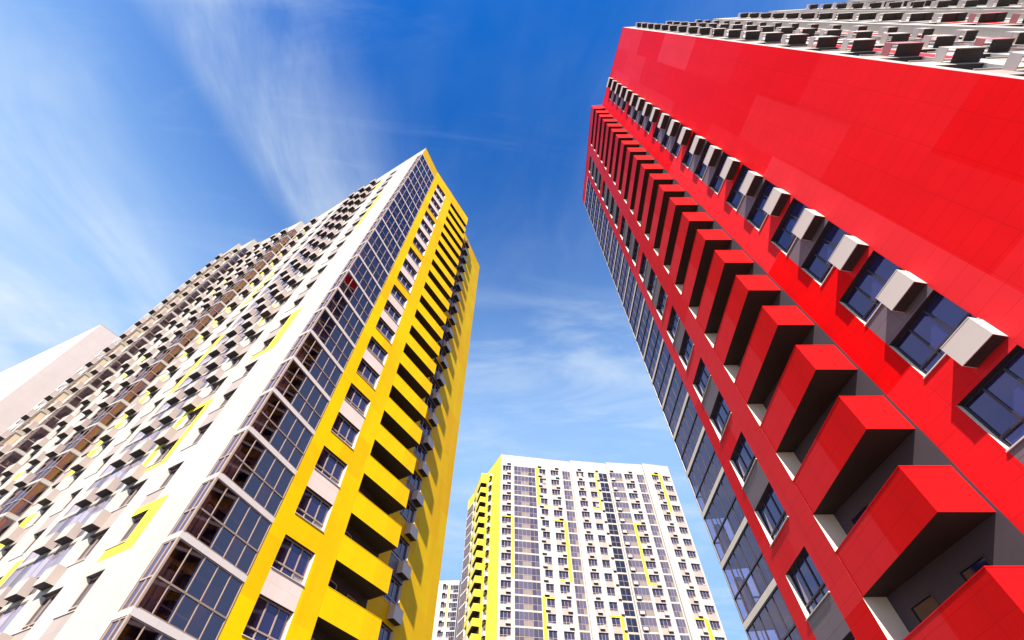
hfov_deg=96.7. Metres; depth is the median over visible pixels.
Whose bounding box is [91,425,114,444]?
window
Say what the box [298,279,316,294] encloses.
window
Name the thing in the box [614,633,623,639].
window
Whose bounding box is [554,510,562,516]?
window
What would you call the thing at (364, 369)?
window
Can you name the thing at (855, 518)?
balcony door
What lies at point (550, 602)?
window
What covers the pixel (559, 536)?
window
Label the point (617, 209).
window
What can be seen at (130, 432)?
window
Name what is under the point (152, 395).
window
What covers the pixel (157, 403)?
window
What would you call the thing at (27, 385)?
apartment block
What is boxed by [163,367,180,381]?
window
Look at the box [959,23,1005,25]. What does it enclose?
window
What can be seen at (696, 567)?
window
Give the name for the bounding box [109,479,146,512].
window
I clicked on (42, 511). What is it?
window
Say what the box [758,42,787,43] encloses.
window
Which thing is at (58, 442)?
window
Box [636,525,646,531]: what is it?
window
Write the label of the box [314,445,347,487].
window
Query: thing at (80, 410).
window
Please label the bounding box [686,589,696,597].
window
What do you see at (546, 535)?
window
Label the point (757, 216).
window
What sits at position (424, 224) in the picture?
window
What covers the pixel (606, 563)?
window
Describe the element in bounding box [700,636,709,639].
window
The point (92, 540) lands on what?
window
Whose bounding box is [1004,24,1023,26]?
window
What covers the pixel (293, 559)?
window
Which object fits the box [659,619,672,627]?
window
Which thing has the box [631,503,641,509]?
window
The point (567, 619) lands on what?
window
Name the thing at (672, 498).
window
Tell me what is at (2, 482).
window
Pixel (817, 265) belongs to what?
window
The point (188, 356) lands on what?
window
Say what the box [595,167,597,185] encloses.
window
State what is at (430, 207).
window
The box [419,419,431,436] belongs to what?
window
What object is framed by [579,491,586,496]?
window
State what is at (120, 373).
window
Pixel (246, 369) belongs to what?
window
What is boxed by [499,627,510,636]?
window
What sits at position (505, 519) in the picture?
window
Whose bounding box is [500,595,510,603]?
window
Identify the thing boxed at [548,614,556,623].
window
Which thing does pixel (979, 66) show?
window
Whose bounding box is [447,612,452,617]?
window
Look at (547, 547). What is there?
window
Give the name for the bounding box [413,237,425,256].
window
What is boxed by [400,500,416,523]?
window
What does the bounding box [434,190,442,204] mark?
window
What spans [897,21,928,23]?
window
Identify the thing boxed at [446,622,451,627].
window
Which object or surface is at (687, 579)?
window
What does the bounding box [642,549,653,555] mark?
window
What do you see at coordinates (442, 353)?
window
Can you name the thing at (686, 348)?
window
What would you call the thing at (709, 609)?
window
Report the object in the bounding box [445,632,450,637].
window
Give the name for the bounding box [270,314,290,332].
window
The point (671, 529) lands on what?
window
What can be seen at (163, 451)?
window
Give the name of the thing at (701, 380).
window
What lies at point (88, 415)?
window
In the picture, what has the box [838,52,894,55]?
window
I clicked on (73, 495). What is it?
window
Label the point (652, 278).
window
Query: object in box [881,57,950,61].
window
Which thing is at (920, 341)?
window
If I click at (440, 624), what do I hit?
window
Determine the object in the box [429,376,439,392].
window
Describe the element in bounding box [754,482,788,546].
window
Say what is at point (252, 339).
window
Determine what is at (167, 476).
window
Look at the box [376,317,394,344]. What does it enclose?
window
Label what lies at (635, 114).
window
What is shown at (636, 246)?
window
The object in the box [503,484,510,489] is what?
window
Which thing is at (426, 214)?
window
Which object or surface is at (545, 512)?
window
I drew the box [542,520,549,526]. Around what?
window
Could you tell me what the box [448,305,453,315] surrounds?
window
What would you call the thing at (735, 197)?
window
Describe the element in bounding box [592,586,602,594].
window
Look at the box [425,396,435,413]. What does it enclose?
window
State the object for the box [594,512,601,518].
window
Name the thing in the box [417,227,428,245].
window
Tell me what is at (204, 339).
window
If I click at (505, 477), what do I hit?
window
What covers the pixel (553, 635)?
window
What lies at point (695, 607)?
window
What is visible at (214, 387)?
window
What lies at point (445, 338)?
window
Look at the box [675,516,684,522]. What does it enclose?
window
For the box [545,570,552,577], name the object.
window
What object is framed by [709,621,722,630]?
window
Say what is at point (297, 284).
window
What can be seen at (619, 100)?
window
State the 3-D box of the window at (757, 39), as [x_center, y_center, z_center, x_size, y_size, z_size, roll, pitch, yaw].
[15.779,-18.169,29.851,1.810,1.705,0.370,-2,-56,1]
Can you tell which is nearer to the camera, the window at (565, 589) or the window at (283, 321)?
the window at (283, 321)
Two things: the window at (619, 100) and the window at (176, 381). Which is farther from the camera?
the window at (619, 100)
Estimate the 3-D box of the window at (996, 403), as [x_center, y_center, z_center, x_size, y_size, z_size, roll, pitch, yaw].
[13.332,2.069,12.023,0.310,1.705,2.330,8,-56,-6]
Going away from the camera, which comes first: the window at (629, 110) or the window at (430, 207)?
the window at (629, 110)
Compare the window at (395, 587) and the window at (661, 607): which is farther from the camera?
the window at (661, 607)
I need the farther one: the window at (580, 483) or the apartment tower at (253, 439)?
the window at (580, 483)
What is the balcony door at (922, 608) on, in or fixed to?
in the apartment tower at (808, 224)
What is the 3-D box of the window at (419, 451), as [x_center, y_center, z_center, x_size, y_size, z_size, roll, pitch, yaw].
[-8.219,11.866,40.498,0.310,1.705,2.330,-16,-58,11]
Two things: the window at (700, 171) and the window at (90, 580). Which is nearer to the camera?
the window at (90, 580)
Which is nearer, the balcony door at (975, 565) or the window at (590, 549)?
the balcony door at (975, 565)
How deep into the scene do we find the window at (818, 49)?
23.28 m
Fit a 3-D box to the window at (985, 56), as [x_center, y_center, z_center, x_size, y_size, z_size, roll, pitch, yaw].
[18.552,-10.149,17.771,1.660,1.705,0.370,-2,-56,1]
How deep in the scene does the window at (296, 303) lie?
39.27 m
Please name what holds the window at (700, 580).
in the apartment tower at (565, 550)
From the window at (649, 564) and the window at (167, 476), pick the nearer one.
the window at (167, 476)
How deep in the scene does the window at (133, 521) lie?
22.18 m
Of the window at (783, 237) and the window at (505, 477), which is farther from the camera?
the window at (505, 477)
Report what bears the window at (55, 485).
in the apartment tower at (253, 439)
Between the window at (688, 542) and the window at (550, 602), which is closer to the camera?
the window at (550, 602)
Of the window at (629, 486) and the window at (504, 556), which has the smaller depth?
the window at (504, 556)
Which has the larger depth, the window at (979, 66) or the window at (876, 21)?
the window at (876, 21)
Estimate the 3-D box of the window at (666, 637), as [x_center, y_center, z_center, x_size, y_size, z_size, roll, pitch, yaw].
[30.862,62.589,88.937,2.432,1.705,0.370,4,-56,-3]
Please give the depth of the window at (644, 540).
105.96 m
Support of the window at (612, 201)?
in the apartment tower at (808, 224)
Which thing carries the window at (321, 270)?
in the apartment tower at (253, 439)
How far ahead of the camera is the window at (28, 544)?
28.18 m
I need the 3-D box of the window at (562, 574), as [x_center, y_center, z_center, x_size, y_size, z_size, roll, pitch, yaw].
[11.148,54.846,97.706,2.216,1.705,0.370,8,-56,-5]
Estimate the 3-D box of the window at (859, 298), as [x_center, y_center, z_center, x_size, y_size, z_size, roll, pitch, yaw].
[13.332,-1.176,16.830,0.310,1.705,2.330,8,-56,-6]
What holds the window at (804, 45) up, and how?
in the apartment tower at (808, 224)
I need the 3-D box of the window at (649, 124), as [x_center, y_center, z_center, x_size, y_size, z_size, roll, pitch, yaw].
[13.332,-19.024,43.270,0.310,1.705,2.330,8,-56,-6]
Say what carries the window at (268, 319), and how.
in the apartment tower at (253, 439)
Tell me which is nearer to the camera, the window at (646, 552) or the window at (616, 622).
the window at (616, 622)
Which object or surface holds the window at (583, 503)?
in the apartment tower at (565, 550)
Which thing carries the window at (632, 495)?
in the apartment tower at (565, 550)
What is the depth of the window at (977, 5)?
37.67 m
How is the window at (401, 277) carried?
in the apartment tower at (253, 439)
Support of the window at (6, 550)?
in the apartment tower at (253, 439)
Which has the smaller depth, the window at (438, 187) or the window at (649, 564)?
the window at (438, 187)
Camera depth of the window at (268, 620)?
21.12 m
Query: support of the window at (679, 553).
in the apartment tower at (565, 550)
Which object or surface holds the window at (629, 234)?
in the apartment tower at (808, 224)
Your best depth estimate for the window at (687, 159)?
34.26 m
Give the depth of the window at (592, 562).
100.59 m
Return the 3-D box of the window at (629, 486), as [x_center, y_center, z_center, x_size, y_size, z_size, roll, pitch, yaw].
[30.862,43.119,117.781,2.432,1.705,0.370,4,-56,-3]
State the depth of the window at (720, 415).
24.98 m
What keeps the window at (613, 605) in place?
in the apartment tower at (565, 550)
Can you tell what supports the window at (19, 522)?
in the apartment tower at (253, 439)
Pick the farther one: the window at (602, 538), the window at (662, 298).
the window at (602, 538)
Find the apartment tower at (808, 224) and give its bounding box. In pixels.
[582,0,1023,639]
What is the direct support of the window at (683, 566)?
in the apartment tower at (565, 550)
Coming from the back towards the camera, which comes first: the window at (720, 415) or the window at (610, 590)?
the window at (610, 590)
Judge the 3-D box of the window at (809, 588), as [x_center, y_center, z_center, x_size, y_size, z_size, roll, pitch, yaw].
[11.355,10.070,17.424,0.310,1.705,2.230,0,-56,0]
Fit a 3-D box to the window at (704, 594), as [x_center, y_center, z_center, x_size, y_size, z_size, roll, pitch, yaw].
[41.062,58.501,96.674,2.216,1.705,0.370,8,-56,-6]
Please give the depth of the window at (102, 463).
33.07 m
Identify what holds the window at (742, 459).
in the apartment tower at (808, 224)
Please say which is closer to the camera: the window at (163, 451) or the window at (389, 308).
the window at (163, 451)
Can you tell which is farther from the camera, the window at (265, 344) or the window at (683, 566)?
the window at (683, 566)
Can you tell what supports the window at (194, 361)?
in the apartment tower at (253, 439)
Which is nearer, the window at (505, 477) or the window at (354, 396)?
the window at (354, 396)
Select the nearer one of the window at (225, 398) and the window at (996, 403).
the window at (996, 403)
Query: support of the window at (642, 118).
in the apartment tower at (808, 224)
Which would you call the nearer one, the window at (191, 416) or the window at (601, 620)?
the window at (191, 416)
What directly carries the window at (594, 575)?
in the apartment tower at (565, 550)
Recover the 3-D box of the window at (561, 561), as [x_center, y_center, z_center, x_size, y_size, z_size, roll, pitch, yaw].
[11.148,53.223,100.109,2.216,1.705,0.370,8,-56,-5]
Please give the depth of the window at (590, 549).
103.02 m
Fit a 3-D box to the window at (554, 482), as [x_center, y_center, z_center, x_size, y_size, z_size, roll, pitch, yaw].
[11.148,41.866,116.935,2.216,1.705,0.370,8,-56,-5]
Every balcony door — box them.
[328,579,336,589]
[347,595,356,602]
[850,503,867,525]
[908,592,939,623]
[956,553,992,582]
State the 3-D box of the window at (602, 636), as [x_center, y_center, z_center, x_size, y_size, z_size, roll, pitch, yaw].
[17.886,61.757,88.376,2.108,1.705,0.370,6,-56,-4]
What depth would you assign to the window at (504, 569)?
96.82 m
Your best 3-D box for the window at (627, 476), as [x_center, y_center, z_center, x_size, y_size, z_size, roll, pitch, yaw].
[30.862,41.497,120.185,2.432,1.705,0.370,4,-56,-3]
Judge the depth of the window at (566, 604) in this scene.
93.12 m
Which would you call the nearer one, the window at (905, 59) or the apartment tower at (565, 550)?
the window at (905, 59)
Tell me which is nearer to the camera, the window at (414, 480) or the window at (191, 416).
the window at (191, 416)
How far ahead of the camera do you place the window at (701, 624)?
91.74 m
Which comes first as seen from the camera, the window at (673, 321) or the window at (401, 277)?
the window at (673, 321)
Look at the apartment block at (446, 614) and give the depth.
153.48 m
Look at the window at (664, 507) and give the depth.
113.48 m
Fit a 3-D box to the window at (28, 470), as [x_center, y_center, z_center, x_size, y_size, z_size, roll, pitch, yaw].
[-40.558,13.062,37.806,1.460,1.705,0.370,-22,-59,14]
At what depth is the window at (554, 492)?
114.79 m
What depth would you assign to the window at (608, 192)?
54.07 m
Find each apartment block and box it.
[0,324,118,433]
[432,580,460,639]
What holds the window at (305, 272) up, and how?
in the apartment tower at (253, 439)
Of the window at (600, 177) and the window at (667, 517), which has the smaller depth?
the window at (600, 177)
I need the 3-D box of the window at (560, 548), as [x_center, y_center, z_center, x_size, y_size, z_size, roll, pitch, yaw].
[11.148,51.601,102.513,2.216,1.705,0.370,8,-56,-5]
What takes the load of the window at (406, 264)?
in the apartment tower at (253, 439)
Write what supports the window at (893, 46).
in the apartment tower at (808, 224)
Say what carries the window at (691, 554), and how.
in the apartment tower at (565, 550)
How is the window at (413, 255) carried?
in the apartment tower at (253, 439)
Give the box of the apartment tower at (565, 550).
[456,454,726,639]
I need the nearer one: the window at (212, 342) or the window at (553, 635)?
the window at (212, 342)
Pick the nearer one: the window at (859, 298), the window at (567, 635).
the window at (859, 298)
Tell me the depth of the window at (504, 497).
111.26 m
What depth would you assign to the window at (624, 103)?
53.79 m
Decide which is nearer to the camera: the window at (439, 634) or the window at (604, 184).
the window at (604, 184)
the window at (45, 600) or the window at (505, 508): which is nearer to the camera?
the window at (45, 600)
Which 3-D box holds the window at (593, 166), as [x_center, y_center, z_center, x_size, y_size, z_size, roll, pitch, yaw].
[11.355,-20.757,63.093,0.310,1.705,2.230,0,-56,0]
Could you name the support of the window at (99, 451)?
in the apartment tower at (253, 439)
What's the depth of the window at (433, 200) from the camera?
67.06 m
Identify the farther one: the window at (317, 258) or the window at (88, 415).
the window at (317, 258)
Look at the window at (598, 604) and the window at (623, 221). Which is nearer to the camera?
the window at (623, 221)
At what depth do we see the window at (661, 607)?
93.92 m
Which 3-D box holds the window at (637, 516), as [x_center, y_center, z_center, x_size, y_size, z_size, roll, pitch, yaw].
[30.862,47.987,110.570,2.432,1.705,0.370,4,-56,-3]
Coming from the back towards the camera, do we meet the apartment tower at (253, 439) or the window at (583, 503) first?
the window at (583, 503)
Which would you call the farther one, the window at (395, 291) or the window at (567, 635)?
the window at (567, 635)
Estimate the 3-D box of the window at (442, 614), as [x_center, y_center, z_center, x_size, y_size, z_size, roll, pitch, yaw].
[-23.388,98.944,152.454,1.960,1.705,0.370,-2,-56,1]
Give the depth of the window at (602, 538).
105.69 m
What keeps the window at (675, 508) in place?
in the apartment tower at (565, 550)
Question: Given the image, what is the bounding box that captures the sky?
[0,0,846,639]
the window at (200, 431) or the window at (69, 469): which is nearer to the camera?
the window at (200, 431)
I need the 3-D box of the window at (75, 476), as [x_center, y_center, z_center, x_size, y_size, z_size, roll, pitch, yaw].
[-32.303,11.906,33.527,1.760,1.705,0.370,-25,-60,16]
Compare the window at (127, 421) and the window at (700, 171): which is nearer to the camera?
the window at (700, 171)
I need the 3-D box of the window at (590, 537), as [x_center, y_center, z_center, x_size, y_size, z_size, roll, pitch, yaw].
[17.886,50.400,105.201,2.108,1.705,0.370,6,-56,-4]
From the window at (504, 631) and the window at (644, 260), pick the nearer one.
the window at (644, 260)
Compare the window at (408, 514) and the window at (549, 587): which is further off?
the window at (549, 587)
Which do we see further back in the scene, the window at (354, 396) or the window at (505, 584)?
the window at (505, 584)
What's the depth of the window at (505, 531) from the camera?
104.04 m
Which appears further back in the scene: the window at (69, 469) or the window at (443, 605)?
the window at (443, 605)
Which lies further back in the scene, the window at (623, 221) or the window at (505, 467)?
the window at (505, 467)
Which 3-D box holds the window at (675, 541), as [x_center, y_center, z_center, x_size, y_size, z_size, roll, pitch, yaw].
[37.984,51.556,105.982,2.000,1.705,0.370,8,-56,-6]
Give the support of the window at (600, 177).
in the apartment tower at (808, 224)
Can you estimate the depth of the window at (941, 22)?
28.54 m
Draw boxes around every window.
[0,476,11,486]
[0,516,27,539]
[0,543,16,560]
[8,528,50,561]
[10,586,63,635]
[15,465,37,480]
[20,449,40,464]
[24,502,54,528]
[32,482,59,505]
[46,439,63,451]
[48,425,66,439]
[49,487,87,516]
[53,569,104,618]
[60,468,86,490]
[65,452,88,472]
[65,527,109,566]
[72,405,87,416]
[73,415,90,426]
[84,453,114,478]
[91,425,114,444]
[91,437,115,457]
[95,385,109,395]
[105,509,148,550]
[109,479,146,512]
[115,368,127,377]
[115,423,141,445]
[118,411,139,429]
[140,397,164,417]
[141,389,159,403]
[146,439,178,467]
[146,460,184,495]
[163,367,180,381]
[163,374,187,392]
[176,405,204,429]
[180,421,212,450]
[181,349,197,361]
[183,354,203,370]
[198,332,213,344]
[201,336,219,351]
[201,376,227,398]
[208,388,236,413]
[224,352,246,370]
[232,359,258,382]
[241,594,293,639]
[243,329,264,346]
[252,335,275,355]
[260,311,278,326]
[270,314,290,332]
[271,534,314,586]
[274,293,292,308]
[285,296,304,312]
[288,279,303,291]
[295,486,332,532]
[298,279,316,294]
[299,265,314,277]
[310,253,323,263]
[311,265,326,278]
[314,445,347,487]
[331,412,359,449]
[344,383,370,417]
[356,357,379,389]
[366,336,387,365]
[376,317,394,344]
[378,621,393,639]
[382,575,401,605]
[383,300,401,325]
[390,284,406,308]
[391,534,409,561]
[397,270,412,293]
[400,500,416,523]
[403,258,416,279]
[407,469,421,490]
[408,247,421,267]
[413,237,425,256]
[413,443,427,462]
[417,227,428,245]
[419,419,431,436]
[421,219,431,236]
[424,211,434,227]
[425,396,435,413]
[428,203,437,219]
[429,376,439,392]
[431,196,440,212]
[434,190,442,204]
[434,358,442,374]
[437,184,445,198]
[437,632,442,637]
[438,341,445,357]
[438,622,443,627]
[439,612,444,617]
[440,603,445,608]
[441,327,448,342]
[445,318,451,328]
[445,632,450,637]
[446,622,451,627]
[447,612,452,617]
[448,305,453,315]
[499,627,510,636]
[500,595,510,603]
[500,610,510,619]
[501,528,510,534]
[501,540,510,546]
[501,552,510,560]
[501,566,510,573]
[501,580,510,588]
[502,494,510,500]
[502,505,510,511]
[502,516,510,522]
[503,465,510,470]
[503,474,510,479]
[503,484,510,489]
[542,509,548,515]
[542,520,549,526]
[543,531,550,538]
[544,544,551,551]
[544,556,552,564]
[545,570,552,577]
[546,584,554,592]
[547,598,555,607]
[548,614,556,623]
[549,630,557,639]
[551,479,559,484]
[552,489,560,494]
[553,499,561,505]
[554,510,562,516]
[555,521,563,527]
[556,533,564,539]
[557,545,566,552]
[558,557,567,565]
[559,571,568,578]
[560,585,570,593]
[561,599,571,608]
[563,615,573,624]
[564,631,574,639]
[577,481,585,486]
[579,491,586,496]
[580,501,588,506]
[582,511,590,517]
[583,522,592,529]
[585,534,594,541]
[586,546,595,553]
[588,559,597,566]
[590,572,599,580]
[592,161,594,177]
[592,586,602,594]
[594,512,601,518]
[594,601,604,609]
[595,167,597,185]
[596,523,604,530]
[596,616,606,625]
[598,174,601,192]
[598,535,606,542]
[598,632,609,639]
[600,547,608,554]
[602,180,605,201]
[602,560,610,567]
[604,573,613,581]
[606,188,609,209]
[606,587,615,595]
[609,602,618,610]
[610,196,614,218]
[611,617,621,626]
[614,205,619,228]
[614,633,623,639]
[617,85,622,106]
[620,214,625,240]
[621,89,628,110]
[624,474,633,479]
[625,225,631,253]
[626,483,635,488]
[627,93,634,116]
[629,493,638,498]
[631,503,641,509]
[632,96,640,121]
[632,238,638,267]
[634,514,643,519]
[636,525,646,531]
[638,101,648,126]
[639,253,647,282]
[639,536,650,543]
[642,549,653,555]
[645,106,654,133]
[645,561,656,568]
[647,267,656,300]
[648,574,660,582]
[652,588,664,596]
[653,111,663,140]
[655,603,668,611]
[656,286,666,321]
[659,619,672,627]
[660,504,668,509]
[661,117,674,148]
[663,635,675,639]
[664,515,672,520]
[666,306,679,344]
[667,526,675,532]
[669,495,677,501]
[670,537,679,544]
[671,124,684,158]
[672,505,681,511]
[674,549,683,556]
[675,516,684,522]
[678,562,687,569]
[679,329,693,371]
[679,527,688,533]
[682,132,698,168]
[682,575,691,583]
[683,539,692,545]
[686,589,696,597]
[687,551,697,558]
[691,563,701,571]
[691,604,701,612]
[693,358,710,403]
[694,141,713,180]
[695,577,706,584]
[695,619,706,628]
[699,590,711,599]
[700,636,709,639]
[704,605,716,614]
[709,152,730,194]
[709,391,730,441]
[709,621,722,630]
[726,164,753,211]
[730,431,756,488]
[735,39,764,41]
[746,179,777,231]
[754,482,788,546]
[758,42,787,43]
[771,198,812,255]
[781,44,815,47]
[785,546,829,620]
[801,221,850,286]
[806,48,850,50]
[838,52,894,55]
[839,250,905,325]
[866,21,896,22]
[874,45,896,48]
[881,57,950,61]
[889,290,979,378]
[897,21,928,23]
[920,49,954,52]
[924,22,963,23]
[934,63,1023,69]
[952,54,1023,58]
[957,345,1023,452]
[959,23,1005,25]
[961,5,986,7]
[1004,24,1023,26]
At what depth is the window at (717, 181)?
29.37 m
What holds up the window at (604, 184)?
in the apartment tower at (808, 224)
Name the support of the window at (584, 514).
in the apartment tower at (565, 550)
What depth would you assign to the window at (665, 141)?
39.14 m
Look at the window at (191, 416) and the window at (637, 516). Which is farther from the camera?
the window at (637, 516)
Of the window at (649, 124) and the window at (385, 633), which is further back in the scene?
the window at (649, 124)
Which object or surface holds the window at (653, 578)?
in the apartment tower at (565, 550)
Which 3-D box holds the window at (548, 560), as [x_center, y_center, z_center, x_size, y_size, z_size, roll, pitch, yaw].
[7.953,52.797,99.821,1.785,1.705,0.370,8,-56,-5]
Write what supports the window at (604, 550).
in the apartment tower at (565, 550)
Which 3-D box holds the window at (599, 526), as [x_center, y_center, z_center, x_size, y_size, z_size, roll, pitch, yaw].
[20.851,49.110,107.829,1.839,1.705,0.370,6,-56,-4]
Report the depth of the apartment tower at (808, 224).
18.38 m
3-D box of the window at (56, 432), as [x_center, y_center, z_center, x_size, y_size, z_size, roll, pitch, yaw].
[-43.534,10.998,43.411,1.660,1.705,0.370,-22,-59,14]
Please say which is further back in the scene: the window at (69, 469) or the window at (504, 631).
the window at (504, 631)
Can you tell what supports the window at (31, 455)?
in the apartment tower at (253, 439)
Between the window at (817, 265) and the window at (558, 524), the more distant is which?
the window at (558, 524)
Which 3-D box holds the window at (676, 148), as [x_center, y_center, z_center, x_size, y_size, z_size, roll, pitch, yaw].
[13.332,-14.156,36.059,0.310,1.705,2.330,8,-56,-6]
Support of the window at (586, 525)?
in the apartment tower at (565, 550)
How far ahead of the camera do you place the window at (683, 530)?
108.94 m
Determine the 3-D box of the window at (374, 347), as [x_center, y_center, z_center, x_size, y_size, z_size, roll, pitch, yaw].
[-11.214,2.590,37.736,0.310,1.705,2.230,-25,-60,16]
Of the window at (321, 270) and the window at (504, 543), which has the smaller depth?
the window at (321, 270)
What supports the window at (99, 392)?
in the apartment tower at (253, 439)
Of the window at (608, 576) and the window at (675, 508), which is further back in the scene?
the window at (675, 508)
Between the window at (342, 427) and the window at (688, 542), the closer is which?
the window at (342, 427)
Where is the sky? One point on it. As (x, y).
(142, 142)
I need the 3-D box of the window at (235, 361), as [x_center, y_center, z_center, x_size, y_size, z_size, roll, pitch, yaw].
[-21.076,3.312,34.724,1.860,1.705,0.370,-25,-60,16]
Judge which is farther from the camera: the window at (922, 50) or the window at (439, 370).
the window at (439, 370)
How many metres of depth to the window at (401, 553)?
33.75 m
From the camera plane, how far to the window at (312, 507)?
25.90 m
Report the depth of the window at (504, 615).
89.55 m
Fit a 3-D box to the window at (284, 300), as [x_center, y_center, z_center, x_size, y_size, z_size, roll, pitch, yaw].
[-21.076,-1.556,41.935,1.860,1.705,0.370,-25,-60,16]
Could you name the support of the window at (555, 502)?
in the apartment tower at (565, 550)
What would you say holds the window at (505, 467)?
in the apartment tower at (565, 550)
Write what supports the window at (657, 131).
in the apartment tower at (808, 224)
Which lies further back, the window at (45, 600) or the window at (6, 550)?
the window at (6, 550)
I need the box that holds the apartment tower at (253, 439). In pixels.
[0,148,479,639]
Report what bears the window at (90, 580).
in the apartment tower at (253, 439)
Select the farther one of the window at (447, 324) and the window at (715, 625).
the window at (715, 625)
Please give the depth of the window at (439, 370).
50.70 m
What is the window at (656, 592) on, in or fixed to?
in the apartment tower at (565, 550)

